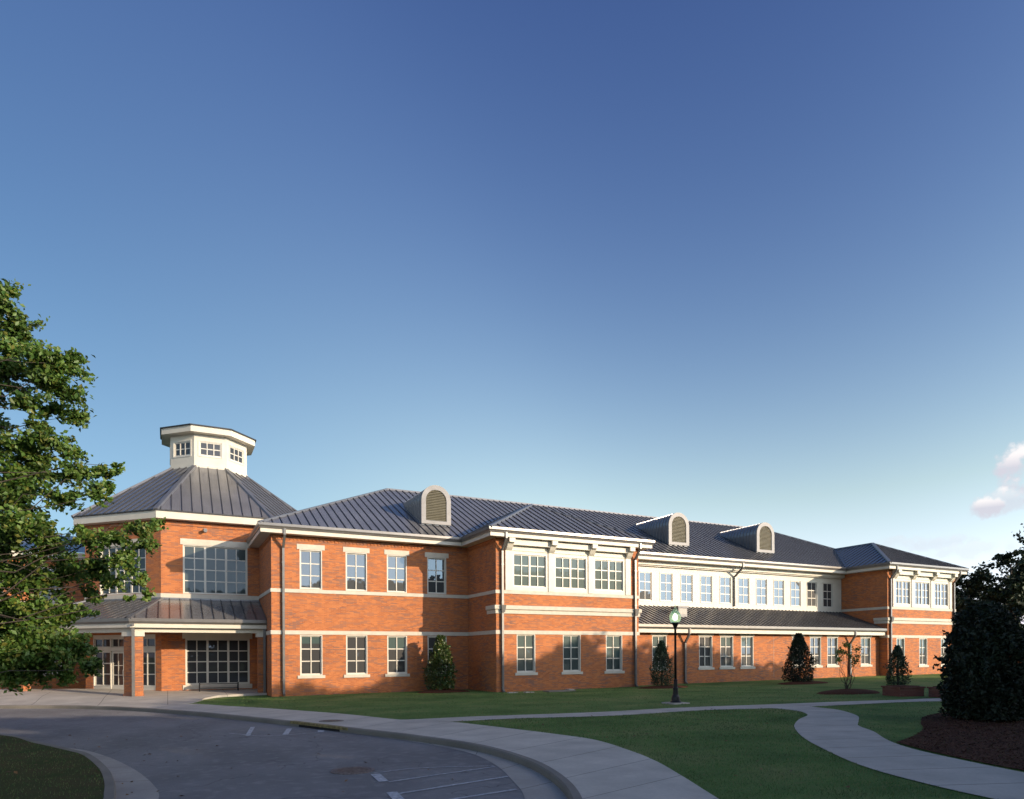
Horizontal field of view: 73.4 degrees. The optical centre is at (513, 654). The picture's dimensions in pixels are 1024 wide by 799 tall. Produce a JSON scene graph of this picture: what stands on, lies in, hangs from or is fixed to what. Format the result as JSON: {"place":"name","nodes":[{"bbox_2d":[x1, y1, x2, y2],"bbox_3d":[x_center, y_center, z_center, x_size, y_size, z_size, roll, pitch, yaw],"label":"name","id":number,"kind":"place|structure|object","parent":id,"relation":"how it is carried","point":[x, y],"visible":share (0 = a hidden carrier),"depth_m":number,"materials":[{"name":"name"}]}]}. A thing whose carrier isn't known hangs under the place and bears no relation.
{"place":"outdoors","nodes":[
{"label":"outdoors","id":0,"kind":"place"},
{"bbox_2d":[0,735,104,798],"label":"lawn","id":1,"kind":"structure","parent":0,"point":[79,762],"depth_m":13.71,"materials":[{"name":"green plant"}]},
{"bbox_2d":[0,278,168,695],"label":"broadleaf tree","id":2,"kind":"object","parent":1,"relation":"on","point":[34,645],"visible":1,"depth_m":17.98,"materials":[{"name":"green plant"}]},
{"bbox_2d":[0,689,266,706],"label":"entry plaza","id":3,"kind":"structure","parent":0,"point":[102,697],"depth_m":36.73,"materials":[{"name":"concrete"}]},
{"bbox_2d":[199,682,238,691],"bbox_3d":[-17.652,1.907,41.215,2.175,0.520,0.490,0,0,-27],"label":"park bench","id":4,"kind":"object","parent":3,"relation":"on","point":[237,683],"visible":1,"depth_m":41.22,"materials":[{"name":"black metal"}]},
{"bbox_2d":[0,709,524,798],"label":"road","id":5,"kind":"structure","parent":0,"point":[237,764],"depth_m":16.59,"materials":[{"name":"grey asphalt"}]},
{"bbox_2d":[0,734,115,798],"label":"kerb","id":6,"kind":"structure","parent":5,"relation":"on","point":[109,789],"depth_m":14.25,"materials":[{"name":"concrete"}]},
{"bbox_2d":[70,748,158,798],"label":"road apron","id":7,"kind":"object","parent":5,"relation":"on","point":[140,786],"visible":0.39,"depth_m":13.57,"materials":[{"name":"concrete"}]},
{"bbox_2d":[245,727,254,735],"bbox_3d":[-8.550,2.482,22.346,0.140,0.005,2.675,0,0,-17],"label":"road marking","id":8,"kind":"object","parent":5,"relation":"on","point":[250,730],"visible":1,"depth_m":22.20,"materials":[{"name":"paint"}]},
{"bbox_2d":[282,728,291,734],"bbox_3d":[-7.264,2.466,22.103,0.170,0.005,1.773,0,0,-14],"label":"road marking","id":9,"kind":"object","parent":5,"relation":"on","point":[287,731],"visible":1,"depth_m":22.06,"materials":[{"name":"paint"}]},
{"bbox_2d":[0,705,581,798],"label":"kerb","id":10,"kind":"structure","parent":5,"relation":"on","point":[565,786],"depth_m":19.55,"materials":[{"name":"concrete"}]},
{"bbox_2d":[290,721,347,731],"bbox_3d":[-6.425,2.380,22.794,3.482,0.167,0.183,0,0,42],"label":"storm drain","id":11,"kind":"object","parent":10,"relation":"in","point":[320,726],"visible":0.99,"depth_m":22.65,"materials":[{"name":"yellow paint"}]},
{"bbox_2d":[330,766,374,774],"bbox_3d":[-3.401,2.447,14.548,0.920,0.026,0.920,0,0,-27],"label":"manhole cover","id":12,"kind":"object","parent":5,"relation":"on","point":[351,770],"visible":1,"depth_m":14.48,"materials":[{"name":"metal"}]},
{"bbox_2d":[371,774,387,781],"bbox_3d":[-2.661,2.441,13.656,0.190,0.002,0.904,0,0,-22],"label":"road marking","id":13,"kind":"object","parent":5,"relation":"on","point":[379,777],"visible":1,"depth_m":13.65,"materials":[{"name":"paint"}]},
{"bbox_2d":[386,791,403,798],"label":"road marking","id":14,"kind":"object","parent":5,"relation":"on","point":[395,795],"visible":1,"depth_m":11.91,"materials":[{"name":"paint"}]},
{"bbox_2d":[376,766,462,772],"bbox_3d":[-1.692,2.425,14.681,2.558,0.021,0.352,0,0,-16],"label":"road marking","id":15,"kind":"object","parent":5,"relation":"on","point":[426,767],"visible":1,"depth_m":14.77,"materials":[{"name":"paint"}]},
{"bbox_2d":[388,766,494,781],"bbox_3d":[-1.404,2.423,13.999,2.559,0.021,0.094,0,0,-39],"label":"road marking","id":16,"kind":"object","parent":5,"relation":"on","point":[439,774],"visible":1,"depth_m":13.91,"materials":[{"name":"paint"}]},
{"bbox_2d":[399,776,508,793],"bbox_3d":[-1.058,2.423,12.850,2.456,0.021,0.090,0,0,-39],"label":"road marking","id":17,"kind":"object","parent":5,"relation":"on","point":[452,784],"visible":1,"depth_m":12.75,"materials":[{"name":"paint"}]},
{"bbox_2d":[353,733,566,798],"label":"road apron","id":18,"kind":"object","parent":5,"relation":"on","point":[530,783],"visible":1,"depth_m":13.37,"materials":[{"name":"concrete"}]},
{"bbox_2d":[451,789,517,798],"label":"road marking","id":19,"kind":"object","parent":5,"relation":"on","point":[484,794],"visible":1,"depth_m":11.90,"materials":[{"name":"paint"}]},
{"bbox_2d":[141,704,717,798],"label":"sidewalk","id":20,"kind":"structure","parent":0,"point":[587,768],"depth_m":15.96,"materials":[{"name":"concrete"}]},
{"bbox_2d":[319,720,343,721],"bbox_3d":[-6.301,2.293,23.803,0.840,0.026,0.840,0,0,-27],"label":"manhole cover","id":21,"kind":"object","parent":20,"relation":"in","point":[331,720],"visible":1,"depth_m":23.79,"materials":[{"name":"metal"}]},
{"bbox_2d":[0,0,1023,623],"label":"sky","id":22,"kind":"structure","parent":0,"point":[730,262],"materials":[{"name":"blue"}]},
{"bbox_2d":[0,674,1023,798],"bbox_3d":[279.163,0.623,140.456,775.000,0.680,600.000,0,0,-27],"label":"lawn","id":23,"kind":"structure","parent":0,"point":[875,683],"depth_m":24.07,"materials":[{"name":"green plant"}]},
{"bbox_2d":[418,689,469,692],"bbox_3d":[-4.120,2.142,40.706,3.456,0.233,1.819,0,0,-27],"label":"mulch bed","id":24,"kind":"object","parent":23,"relation":"on","point":[444,691],"visible":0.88,"depth_m":40.13,"materials":[{"name":"brown wood"}]},
{"bbox_2d":[422,634,457,689],"bbox_3d":[-4.299,0.519,40.897,1.996,3.490,2.037,0,0,36],"label":"evergreen shrub","id":25,"kind":"object","parent":24,"relation":"on","point":[441,653],"visible":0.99,"depth_m":40.56,"materials":[{"name":"green plant"}]},
{"bbox_2d":[0,423,968,696],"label":"school building","id":26,"kind":"structure","parent":23,"relation":"on","point":[258,587],"depth_m":42.53,"materials":[{"name":"orange brick"}]},
{"bbox_2d":[39,567,61,602],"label":"window","id":27,"kind":"structure","parent":26,"relation":"in","point":[48,596],"depth_m":46.08,"materials":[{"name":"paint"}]},
{"bbox_2d":[93,638,110,647],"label":"window","id":28,"kind":"structure","parent":26,"relation":"in","point":[102,642],"depth_m":42.21,"materials":[{"name":"glass"}]},
{"bbox_2d":[93,651,111,686],"bbox_3d":[-25.191,0.861,42.218,1.400,2.170,0.176,0,0,18],"label":"entrance door","id":29,"kind":"structure","parent":26,"relation":"in","point":[106,671],"depth_m":42.19,"materials":[{"name":"paint"}]},
{"bbox_2d":[111,637,123,647],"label":"window","id":30,"kind":"structure","parent":26,"relation":"in","point":[115,642],"depth_m":41.84,"materials":[{"name":"glass"}]},
{"bbox_2d":[112,651,123,688],"bbox_3d":[-24.033,0.975,41.818,1.010,2.370,0.110,0,0,18],"label":"entrance door","id":31,"kind":"structure","parent":26,"relation":"in","point":[117,656],"depth_m":41.82,"materials":[{"name":"paint"}]},
{"bbox_2d":[97,539,145,594],"bbox_3d":[-23.641,-5.302,41.696,3.910,3.300,0.235,0,0,18],"label":"window","id":32,"kind":"structure","parent":26,"relation":"in","point":[140,552],"depth_m":41.65,"materials":[{"name":"glass"}]},
{"bbox_2d":[143,637,154,647],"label":"window","id":33,"kind":"structure","parent":26,"relation":"in","point":[148,642],"depth_m":41.08,"materials":[{"name":"glass"}]},
{"bbox_2d":[143,651,155,686],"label":"window","id":34,"kind":"structure","parent":26,"relation":"in","point":[149,669],"depth_m":41.09,"materials":[{"name":"paint"}]},
{"bbox_2d":[173,439,190,457],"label":"window","id":35,"kind":"structure","parent":26,"relation":"in","point":[182,448],"depth_m":46.21,"materials":[{"name":"glass"}]},
{"bbox_2d":[198,440,222,458],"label":"window","id":36,"kind":"structure","parent":26,"relation":"in","point":[211,449],"depth_m":46.31,"materials":[{"name":"paint"}]},
{"bbox_2d":[180,538,249,595],"bbox_3d":[-18.232,-5.329,42.102,3.910,3.300,0.235,0,0,-27],"label":"window","id":37,"kind":"structure","parent":26,"relation":"in","point":[208,568],"depth_m":42.10,"materials":[{"name":"glass"}]},
{"bbox_2d":[182,633,251,689],"bbox_3d":[-18.102,0.361,42.134,3.940,3.460,0.270,0,0,-27],"label":"window","id":38,"kind":"structure","parent":26,"relation":"in","point":[209,657],"depth_m":42.14,"materials":[{"name":"glass"}]},
{"bbox_2d":[229,444,244,465],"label":"window","id":39,"kind":"structure","parent":26,"relation":"in","point":[236,455],"depth_m":47.75,"materials":[{"name":"paint"}]},
{"bbox_2d":[297,544,324,589],"bbox_3d":[-11.578,-5.000,39.259,1.550,2.545,0.235,0,0,-27],"label":"window","id":40,"kind":"structure","parent":26,"relation":"in","point":[310,555],"depth_m":39.28,"materials":[{"name":"glass"}]},
{"bbox_2d":[298,635,324,678],"bbox_3d":[-11.545,0.110,39.243,1.530,2.475,0.270,0,0,-27],"label":"window","id":41,"kind":"structure","parent":26,"relation":"in","point":[311,655],"depth_m":39.27,"materials":[{"name":"glass"}]},
{"bbox_2d":[343,547,369,590],"bbox_3d":[-9.251,-5.011,40.430,1.560,2.545,0.235,0,0,-27],"label":"window","id":42,"kind":"structure","parent":26,"relation":"in","point":[356,558],"depth_m":40.44,"materials":[{"name":"glass"}]},
{"bbox_2d":[344,635,369,677],"bbox_3d":[-9.218,0.099,40.414,1.540,2.475,0.270,0,0,-27],"label":"window","id":43,"kind":"structure","parent":26,"relation":"in","point":[356,645],"depth_m":40.43,"materials":[{"name":"glass"}]},
{"bbox_2d":[384,549,408,592],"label":"window","id":44,"kind":"structure","parent":26,"relation":"in","point":[396,559],"depth_m":41.55,"materials":[{"name":"glass"}]},
{"bbox_2d":[385,636,409,676],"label":"window","id":45,"kind":"structure","parent":26,"relation":"in","point":[396,645],"depth_m":41.54,"materials":[{"name":"glass"}]},
{"bbox_2d":[425,552,448,593],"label":"window","id":46,"kind":"structure","parent":26,"relation":"in","point":[436,562],"depth_m":42.69,"materials":[{"name":"glass"}]},
{"bbox_2d":[428,636,448,675],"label":"window","id":47,"kind":"structure","parent":26,"relation":"in","point":[431,639],"depth_m":42.55,"materials":[{"name":"glass"}]},
{"bbox_2d":[515,634,537,674],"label":"window","id":48,"kind":"structure","parent":26,"relation":"in","point":[525,642],"depth_m":40.76,"materials":[{"name":"glass"}]},
{"bbox_2d":[513,553,546,587],"bbox_3d":[0.958,-4.975,40.831,2.260,1.980,0.176,0,0,-27],"label":"window","id":49,"kind":"structure","parent":26,"relation":"in","point":[529,570],"depth_m":40.81,"materials":[{"name":"glass"}]},
{"bbox_2d":[555,556,586,589],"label":"window","id":50,"kind":"structure","parent":26,"relation":"in","point":[570,572],"depth_m":42.09,"materials":[{"name":"glass"}]},
{"bbox_2d":[561,635,582,674],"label":"window","id":51,"kind":"structure","parent":26,"relation":"in","point":[571,643],"depth_m":42.22,"materials":[{"name":"glass"}]},
{"bbox_2d":[594,559,623,591],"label":"window","id":52,"kind":"structure","parent":26,"relation":"in","point":[608,574],"depth_m":43.36,"materials":[{"name":"glass"}]},
{"bbox_2d":[604,635,624,673],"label":"window","id":53,"kind":"structure","parent":26,"relation":"in","point":[613,643],"depth_m":43.59,"materials":[{"name":"glass"}]},
{"bbox_2d":[639,571,651,600],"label":"window","id":54,"kind":"structure","parent":26,"relation":"in","point":[645,580],"depth_m":50.28,"materials":[{"name":"glass"}]},
{"bbox_2d":[651,633,668,670],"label":"window","id":55,"kind":"structure","parent":26,"relation":"in","point":[656,637],"depth_m":46.35,"materials":[{"name":"glass"}]},
{"bbox_2d":[660,572,672,601],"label":"window","id":56,"kind":"structure","parent":26,"relation":"in","point":[666,579],"depth_m":51.15,"materials":[{"name":"glass"}]},
{"bbox_2d":[680,573,692,601],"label":"window","id":57,"kind":"structure","parent":26,"relation":"in","point":[686,590],"depth_m":51.98,"materials":[{"name":"glass"}]},
{"bbox_2d":[698,633,713,669],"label":"window","id":58,"kind":"structure","parent":26,"relation":"in","point":[705,639],"depth_m":48.24,"materials":[{"name":"glass"}]},
{"bbox_2d":[700,575,712,602],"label":"window","id":59,"kind":"structure","parent":26,"relation":"in","point":[706,581],"depth_m":52.90,"materials":[{"name":"glass"}]},
{"bbox_2d":[719,576,731,603],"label":"window","id":60,"kind":"structure","parent":26,"relation":"in","point":[724,581],"depth_m":53.78,"materials":[{"name":"glass"}]},
{"bbox_2d":[719,634,734,668],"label":"window","id":61,"kind":"structure","parent":26,"relation":"in","point":[726,640],"depth_m":49.12,"materials":[{"name":"glass"}]},
{"bbox_2d":[738,577,749,604],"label":"window","id":62,"kind":"structure","parent":26,"relation":"in","point":[743,582],"depth_m":54.60,"materials":[{"name":"glass"}]},
{"bbox_2d":[740,634,754,668],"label":"window","id":63,"kind":"structure","parent":26,"relation":"in","point":[747,662],"depth_m":50.03,"materials":[{"name":"glass"}]},
{"bbox_2d":[756,578,766,604],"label":"window","id":64,"kind":"structure","parent":26,"relation":"in","point":[761,584],"depth_m":55.47,"materials":[{"name":"glass"}]},
{"bbox_2d":[774,579,784,605],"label":"window","id":65,"kind":"structure","parent":26,"relation":"in","point":[779,592],"depth_m":56.38,"materials":[{"name":"glass"}]},
{"bbox_2d":[790,580,800,606],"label":"window","id":66,"kind":"structure","parent":26,"relation":"in","point":[795,586],"depth_m":57.24,"materials":[{"name":"glass"}]},
{"bbox_2d":[807,581,816,606],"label":"window","id":67,"kind":"structure","parent":26,"relation":"in","point":[811,586],"depth_m":58.07,"materials":[{"name":"glass"}]},
{"bbox_2d":[809,635,822,667],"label":"window","id":68,"kind":"structure","parent":26,"relation":"in","point":[815,640],"depth_m":53.32,"materials":[{"name":"glass"}]},
{"bbox_2d":[823,582,832,607],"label":"window","id":69,"kind":"structure","parent":26,"relation":"in","point":[827,587],"depth_m":58.99,"materials":[{"name":"glass"}]},
{"bbox_2d":[826,635,839,666],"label":"window","id":70,"kind":"structure","parent":26,"relation":"in","point":[832,640],"depth_m":54.08,"materials":[{"name":"glass"}]},
{"bbox_2d":[860,635,872,666],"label":"window","id":71,"kind":"structure","parent":26,"relation":"in","point":[865,639],"depth_m":55.95,"materials":[{"name":"glass"}]},
{"bbox_2d":[896,638,904,657],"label":"window","id":72,"kind":"structure","parent":26,"relation":"in","point":[900,641],"depth_m":56.85,"materials":[{"name":"glass"}]},
{"bbox_2d":[895,580,909,604],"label":"window","id":73,"kind":"structure","parent":26,"relation":"in","point":[902,588],"depth_m":56.81,"materials":[{"name":"glass"}]},
{"bbox_2d":[915,581,929,605],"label":"window","id":74,"kind":"structure","parent":26,"relation":"in","point":[922,589],"depth_m":58.07,"materials":[{"name":"glass"}]},
{"bbox_2d":[918,638,928,666],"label":"window","id":75,"kind":"structure","parent":26,"relation":"in","point":[922,641],"depth_m":58.15,"materials":[{"name":"glass"}]},
{"bbox_2d":[934,583,947,605],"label":"window","id":76,"kind":"structure","parent":26,"relation":"in","point":[940,589],"depth_m":59.12,"materials":[{"name":"paint"}]},
{"bbox_2d":[940,638,947,666],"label":"window","id":77,"kind":"structure","parent":26,"relation":"in","point":[943,649],"depth_m":59.38,"materials":[{"name":"glass"}]},
{"bbox_2d":[543,689,575,691],"bbox_3d":[2.683,2.093,39.854,1.800,0.180,0.700,0,0,-27],"label":"utility pad","id":78,"kind":"object","parent":23,"relation":"on","point":[566,690],"visible":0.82,"depth_m":39.62,"materials":[{"name":"concrete"}]},
{"bbox_2d":[637,685,687,688],"bbox_3d":[9.340,1.976,42.366,3.956,0.216,1.876,0,0,-27],"label":"mulch bed","id":79,"kind":"object","parent":23,"relation":"on","point":[662,687],"visible":0.84,"depth_m":41.77,"materials":[{"name":"brown wood"}]},
{"bbox_2d":[649,640,673,685],"bbox_3d":[9.168,0.594,42.625,1.773,3.002,1.648,0,0,-27],"label":"evergreen shrub","id":80,"kind":"object","parent":79,"relation":"on","point":[661,649],"visible":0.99,"depth_m":42.37,"materials":[{"name":"green plant"}]},
{"bbox_2d":[662,606,689,704],"bbox_3d":[7.010,0.037,29.722,0.840,4.360,0.840,0,0,-27],"label":"street lamp","id":81,"kind":"object","parent":23,"relation":"on","point":[675,616],"visible":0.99,"depth_m":29.63,"materials":[{"name":"metal"}]},
{"bbox_2d":[779,681,827,684],"bbox_3d":[19.155,1.832,45.397,4.556,0.238,2.092,0,0,-27],"label":"mulch bed","id":82,"kind":"object","parent":23,"relation":"on","point":[802,683],"visible":0.77,"depth_m":44.52,"materials":[{"name":"brown wood"}]},
{"bbox_2d":[781,633,817,681],"bbox_3d":[18.953,0.244,45.484,2.171,3.428,2.192,0,0,-27],"label":"evergreen shrub","id":83,"kind":"object","parent":82,"relation":"on","point":[799,654],"visible":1,"depth_m":45.10,"materials":[{"name":"green plant"}]},
{"bbox_2d":[816,689,879,694],"bbox_3d":[17.220,1.871,35.267,4.045,0.283,2.390,0,0,-27],"label":"mulch bed","id":84,"kind":"object","parent":23,"relation":"on","point":[846,691],"visible":0.98,"depth_m":34.53,"materials":[{"name":"brown wood"}]},
{"bbox_2d":[834,642,863,688],"bbox_3d":[17.281,0.674,35.498,2.138,2.705,1.028,0,0,-27],"label":"young tree","id":85,"kind":"object","parent":84,"relation":"on","point":[838,652],"visible":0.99,"depth_m":35.38,"materials":[{"name":"green plant"}]},
{"bbox_2d":[881,685,925,696],"bbox_3d":[18.598,1.764,32.805,1.350,0.590,1.300,0,0,-9],"label":"brick planter","id":86,"kind":"object","parent":23,"relation":"on","point":[902,690],"visible":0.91,"depth_m":32.28,"materials":[{"name":"brown brick"}]},
{"bbox_2d":[883,645,912,684],"bbox_3d":[18.917,0.604,33.875,1.395,2.204,1.324,0,0,-27],"label":"planter shrub","id":87,"kind":"object","parent":86,"relation":"in","point":[898,664],"visible":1,"depth_m":33.73,"materials":[{"name":"green plant"}]},
{"bbox_2d":[927,686,943,697],"bbox_3d":[20.010,1.752,31.445,1.350,0.590,1.300,0,0,-9],"label":"brick planter","id":88,"kind":"object","parent":23,"relation":"on","point":[933,691],"visible":0.14,"depth_m":31.63,"materials":[{"name":"brown brick"}]},
{"bbox_2d":[898,712,1023,769],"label":"mulch bed","id":89,"kind":"object","parent":23,"relation":"on","point":[963,723],"visible":0.65,"depth_m":16.85,"materials":[{"name":"brown wood"}]},
{"bbox_2d":[932,597,1023,721],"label":"dark bush","id":90,"kind":"object","parent":89,"relation":"on","point":[983,670],"visible":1,"depth_m":20.86,"materials":[{"name":"green plant"}]},
{"bbox_2d":[955,570,1005,615],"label":"shade tree","id":91,"kind":"object","parent":23,"relation":"on","point":[959,596],"visible":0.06,"depth_m":75.44,"materials":[{"name":"green plant"}]},
{"bbox_2d":[956,547,1023,633],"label":"shade tree","id":92,"kind":"object","parent":23,"relation":"on","point":[1013,581],"visible":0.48,"depth_m":64.69,"materials":[{"name":"green plant"}]},
{"bbox_2d":[975,588,1023,626],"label":"shade tree","id":93,"kind":"object","parent":23,"relation":"on","point":[1004,605],"visible":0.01,"depth_m":84.66,"materials":[{"name":"green plant"}]},
{"bbox_2d":[1008,523,1023,567],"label":"shade tree","id":94,"kind":"object","parent":23,"relation":"on","point":[1019,538],"visible":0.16,"depth_m":75.64,"materials":[{"name":"green plant"}]},
{"bbox_2d":[392,698,943,722],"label":"path","id":95,"kind":"structure","parent":0,"point":[608,713],"depth_m":26.03,"materials":[{"name":"concrete"}]},
{"bbox_2d":[769,706,1023,798],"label":"path","id":96,"kind":"structure","parent":0,"point":[843,734],"depth_m":14.06,"materials":[{"name":"concrete"}]}
]}

